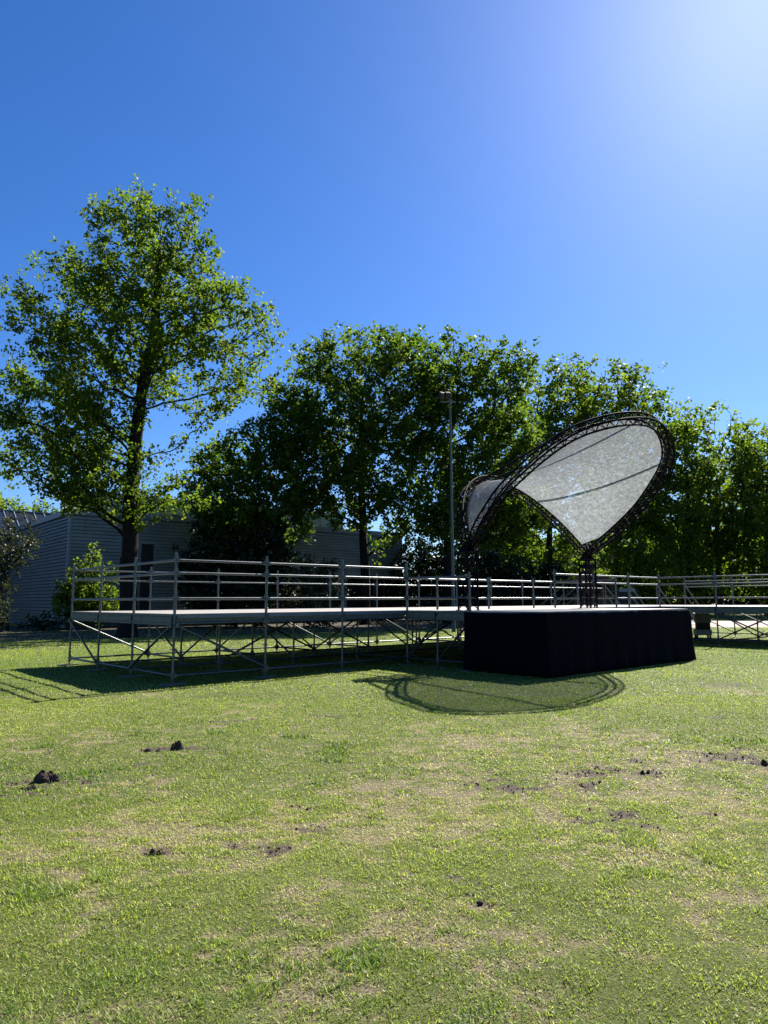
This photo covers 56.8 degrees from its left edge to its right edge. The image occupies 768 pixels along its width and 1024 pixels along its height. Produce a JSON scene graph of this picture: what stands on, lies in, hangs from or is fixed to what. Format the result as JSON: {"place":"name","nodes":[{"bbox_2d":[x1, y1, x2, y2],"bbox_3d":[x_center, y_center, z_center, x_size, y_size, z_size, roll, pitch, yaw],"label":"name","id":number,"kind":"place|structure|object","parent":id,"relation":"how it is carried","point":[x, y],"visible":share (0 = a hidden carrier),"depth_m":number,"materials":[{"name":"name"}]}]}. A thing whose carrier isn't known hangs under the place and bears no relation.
{"place":"outdoors","nodes":[
{"label":"outdoors","id":0,"kind":"place"},
{"bbox_2d":[0,509,53,612],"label":"glass roofed building","id":1,"kind":"structure","parent":0,"point":[16,514],"depth_m":74.36,"materials":[{"name":"black"}]},
{"bbox_2d":[0,600,767,1023],"bbox_3d":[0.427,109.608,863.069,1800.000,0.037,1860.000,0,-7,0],"label":"ground","id":2,"kind":"structure","parent":0,"point":[510,932],"depth_m":4.74,"materials":[{"name":"green plant"}]},
{"bbox_2d":[0,598,17,631],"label":"round bush","id":3,"kind":"object","parent":2,"relation":"on","point":[3,604],"visible":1,"depth_m":37.65,"materials":[{"name":"green plant"}]},
{"bbox_2d":[0,506,43,630],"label":"silvery shrub","id":4,"kind":"object","parent":2,"relation":"on","point":[15,557],"visible":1,"depth_m":39.96,"materials":[{"name":"green plant"}]},
{"bbox_2d":[20,785,36,790],"bbox_3d":[-3.024,2.348,6.032,0.096,0.044,0.139,-6,-9,38],"label":"soil clod","id":5,"kind":"object","parent":2,"relation":"on","point":[31,787],"visible":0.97,"depth_m":6.01,"materials":[{"name":"brown soil"}]},
{"bbox_2d":[0,490,58,512],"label":"distant tree","id":6,"kind":"object","parent":2,"relation":"on","point":[35,508],"visible":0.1,"depth_m":83.98,"materials":[{"name":"green plant"}]},
{"bbox_2d":[12,611,74,630],"bbox_3d":[-18.998,6.250,39.980,2.280,1.412,3.023,-4,-8,30],"label":"ground ivy","id":7,"kind":"object","parent":2,"relation":"on","point":[41,625],"visible":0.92,"depth_m":39.52,"materials":[{"name":"green plant"}]},
{"bbox_2d":[34,770,60,782],"bbox_3d":[-3.003,2.347,6.330,0.224,0.119,0.157,3,-8,-26],"label":"soil clod","id":8,"kind":"object","parent":2,"relation":"on","point":[42,776],"visible":0.98,"depth_m":6.29,"materials":[{"name":"brown soil"}]},
{"bbox_2d":[51,541,119,628],"bbox_3d":[-17.471,4.500,42.306,4.612,5.573,3.348,0,-7,0],"label":"lilac bush","id":9,"kind":"object","parent":2,"relation":"on","point":[81,591],"visible":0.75,"depth_m":41.86,"materials":[{"name":"green plant"}]},
{"bbox_2d":[0,173,288,637],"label":"oak tree","id":10,"kind":"object","parent":2,"relation":"on","point":[160,264],"visible":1,"depth_m":32.15,"materials":[{"name":"green plant"}]},
{"bbox_2d":[144,749,160,751],"bbox_3d":[-2.469,2.533,7.539,0.174,0.047,0.103,-3,-8,24],"label":"soil clod","id":11,"kind":"object","parent":2,"relation":"on","point":[149,750],"visible":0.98,"depth_m":7.53,"materials":[{"name":"brown soil"}]},
{"bbox_2d":[148,849,161,856],"bbox_3d":[-1.447,2.148,4.485,0.081,0.045,0.045,2,-8,-20],"label":"soil clod","id":12,"kind":"object","parent":2,"relation":"on","point":[153,851],"visible":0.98,"depth_m":4.47,"materials":[{"name":"brown soil"}]},
{"bbox_2d":[170,740,183,750],"bbox_3d":[-2.227,2.512,7.646,0.157,0.113,0.103,-4,-8,28],"label":"soil clod","id":13,"kind":"object","parent":2,"relation":"on","point":[177,745],"visible":0.98,"depth_m":7.63,"materials":[{"name":"brown soil"}]},
{"bbox_2d":[3,492,401,627],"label":"corrugated hall","id":14,"kind":"structure","parent":2,"relation":"on","point":[65,542],"depth_m":48.24,"materials":[{"name":"grey metal"}]},
{"bbox_2d":[137,543,155,625],"bbox_3d":[-15.741,4.764,46.999,1.051,5.483,0.210,6,-9,-39],"label":"door","id":15,"kind":"structure","parent":14,"relation":"in","point":[147,552],"depth_m":47.09,"materials":[{"name":"black"}]},
{"bbox_2d":[171,502,300,626],"bbox_3d":[-9.114,3.385,45.220,7.254,8.249,7.382,-6,-9,37],"label":"holly bush","id":16,"kind":"object","parent":2,"relation":"on","point":[279,552],"visible":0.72,"depth_m":43.95,"materials":[{"name":"green plant"}]},
{"bbox_2d":[171,393,324,625],"bbox_3d":[-8.818,-0.234,46.035,10.231,15.122,7.789,0,-7,0],"label":"dark tree","id":17,"kind":"object","parent":2,"relation":"on","point":[255,464],"visible":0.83,"depth_m":45.34,"materials":[{"name":"green plant"}]},
{"bbox_2d":[258,552,353,626],"bbox_3d":[-5.011,5.076,43.761,6.046,5.214,4.386,-3,-8,18],"label":"laurel bush","id":18,"kind":"object","parent":2,"relation":"on","point":[307,590],"visible":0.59,"depth_m":43.20,"materials":[{"name":"green plant"}]},
{"bbox_2d":[255,320,454,624],"bbox_3d":[-1.708,-3.118,48.413,14.730,21.377,9.694,0,-7,0],"label":"maple tree","id":19,"kind":"object","parent":2,"relation":"on","point":[358,461],"visible":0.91,"depth_m":47.59,"materials":[{"name":"green plant"}]},
{"bbox_2d":[1,704,766,906],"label":"soil crumbs","id":20,"kind":"object","parent":2,"relation":"on","point":[479,902],"visible":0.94,"depth_m":6.13,"materials":[{"name":"brown soil"}]},
{"bbox_2d":[58,552,767,685],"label":"scaffold platform","id":21,"kind":"structure","parent":2,"relation":"on","point":[174,618],"depth_m":17.65,"materials":[{"name":"metal"}]},
{"bbox_2d":[455,411,674,610],"bbox_3d":[4.682,0.180,18.297,6.110,4.624,5.071,6,-9,-41],"label":"canopy","id":22,"kind":"object","parent":21,"relation":"on","point":[584,484],"visible":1,"depth_m":18.80,"materials":[{"name":"white fabric"}]},
{"bbox_2d":[463,610,695,677],"bbox_3d":[4.390,3.177,18.200,6.605,1.315,4.268,6,-9,-41],"label":"stage skirt","id":23,"kind":"object","parent":21,"relation":"hanging from","point":[551,645],"visible":0.98,"depth_m":15.71,"materials":[{"name":"black fabric"}]},
{"bbox_2d":[438,392,455,631],"bbox_3d":[3.301,-0.137,36.296,0.925,12.402,0.434,0,-7,0],"label":"floodlight mast","id":24,"kind":"object","parent":2,"relation":"on","point":[445,395],"visible":0.91,"depth_m":36.29,"materials":[{"name":"black metal"}]},
{"bbox_2d":[410,324,555,623],"bbox_3d":[7.344,-2.935,51.257,11.302,21.643,9.628,0,-7,0],"label":"forked tree","id":25,"kind":"object","parent":2,"relation":"on","point":[492,426],"visible":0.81,"depth_m":50.14,"materials":[{"name":"green plant"}]},
{"bbox_2d":[385,533,583,606],"bbox_3d":[8.844,5.590,60.488,17.723,8.997,7.962,1,-7,-10],"label":"yew hedge","id":26,"kind":"object","parent":2,"relation":"on","point":[424,562],"visible":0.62,"depth_m":58.99,"materials":[{"name":"green plant"}]},
{"bbox_2d":[495,452,545,568],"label":"young tree","id":27,"kind":"object","parent":2,"relation":"on","point":[530,529],"visible":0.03,"depth_m":87.73,"materials":[{"name":"green plant"}]},
{"bbox_2d":[457,351,611,578],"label":"slender tree","id":28,"kind":"object","parent":2,"relation":"on","point":[552,413],"visible":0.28,"depth_m":66.85,"materials":[{"name":"green plant"}]},
{"bbox_2d":[539,584,578,605],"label":"stairs","id":29,"kind":"structure","parent":2,"relation":"on","point":[563,596],"depth_m":33.41,"materials":[{"name":"metal"}]},
{"bbox_2d":[541,532,584,604],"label":"maple sapling","id":30,"kind":"object","parent":2,"relation":"on","point":[571,569],"visible":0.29,"depth_m":75.94,"materials":[{"name":"green plant"}]},
{"bbox_2d":[530,550,613,604],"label":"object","id":31,"kind":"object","parent":2,"relation":"on","point":[600,594],"depth_m":88.43,"materials":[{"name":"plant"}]},
{"bbox_2d":[598,559,606,570],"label":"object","id":32,"kind":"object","parent":31,"relation":"in","point":[603,559],"depth_m":88.83,"materials":[{"name":"green plant"}]},
{"bbox_2d":[605,585,644,604],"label":"stairs","id":33,"kind":"structure","parent":2,"relation":"on","point":[630,595],"depth_m":34.39,"materials":[{"name":"metal"}]},
{"bbox_2d":[559,353,698,590],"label":"lime tree","id":34,"kind":"object","parent":2,"relation":"on","point":[626,394],"visible":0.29,"depth_m":70.06,"materials":[{"name":"green plant"}]},
{"bbox_2d":[598,502,679,604],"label":"young tree","id":35,"kind":"object","parent":2,"relation":"on","point":[631,538],"depth_m":98.12,"materials":[{"name":"green plant"}]},
{"bbox_2d":[612,546,678,604],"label":"hazel bush","id":36,"kind":"object","parent":2,"relation":"on","point":[648,570],"visible":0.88,"depth_m":65.52,"materials":[{"name":"green plant"}]},
{"bbox_2d":[580,540,764,604],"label":"laurel hedge","id":37,"kind":"object","parent":2,"relation":"on","point":[748,601],"visible":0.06,"depth_m":90.99,"materials":[{"name":"green plant"}]},
{"bbox_2d":[656,585,704,628],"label":"stairs","id":38,"kind":"structure","parent":2,"relation":"on","point":[692,615],"depth_m":32.61,"materials":[{"name":"metal"}]},
{"bbox_2d":[622,403,740,614],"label":"young tree","id":39,"kind":"object","parent":2,"relation":"on","point":[690,551],"visible":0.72,"depth_m":71.18,"materials":[{"name":"green plant"}]},
{"bbox_2d":[693,614,711,638],"bbox_3d":[13.054,4.675,29.134,0.600,1.000,0.850,-2,-7,17],"label":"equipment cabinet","id":40,"kind":"object","parent":2,"relation":"on","point":[702,623],"visible":1,"depth_m":28.76,"materials":[{"name":"metal"}]},
{"bbox_2d":[667,490,737,603],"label":"young tree","id":41,"kind":"object","parent":2,"relation":"on","point":[712,595],"visible":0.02,"depth_m":90.98,"materials":[{"name":"green plant"}]},
{"bbox_2d":[670,397,767,614],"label":"feathery tree","id":42,"kind":"object","parent":2,"relation":"on","point":[736,427],"visible":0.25,"depth_m":76.34,"materials":[{"name":"green plant"}]},
{"bbox_2d":[710,422,767,614],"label":"edge tree","id":43,"kind":"object","parent":2,"relation":"on","point":[754,457],"visible":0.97,"depth_m":71.76,"materials":[{"name":"green plant"}]},
{"bbox_2d":[721,457,766,603],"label":"young tree","id":44,"kind":"object","parent":2,"relation":"on","point":[738,505],"depth_m":95.64,"materials":[{"name":"green plant"}]},
{"bbox_2d":[761,759,767,765],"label":"soil clod","id":45,"kind":"object","parent":2,"relation":"on","point":[764,762],"visible":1,"depth_m":6.86,"materials":[{"name":"brown soil"}]},
{"bbox_2d":[0,0,767,599],"label":"sky","id":46,"kind":"structure","parent":0,"point":[589,177],"materials":[{"name":"blue"}]},
{"bbox_2d":[569,537,605,549],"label":"young tree","id":47,"kind":"object","parent":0,"point":[591,542],"visible":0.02,"depth_m":100.94,"materials":[{"name":"green plant"}]},
{"bbox_2d":[601,588,638,604],"bbox_3d":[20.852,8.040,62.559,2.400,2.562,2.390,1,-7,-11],"label":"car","id":48,"kind":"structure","parent":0,"point":[622,592],"depth_m":61.59,"materials":[{"name":"grey metal"}]},
{"bbox_2d":[691,621,767,627],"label":"path","id":49,"kind":"structure","parent":0,"point":[728,624],"depth_m":44.68,"materials":[{"name":"white concrete"}]}
]}

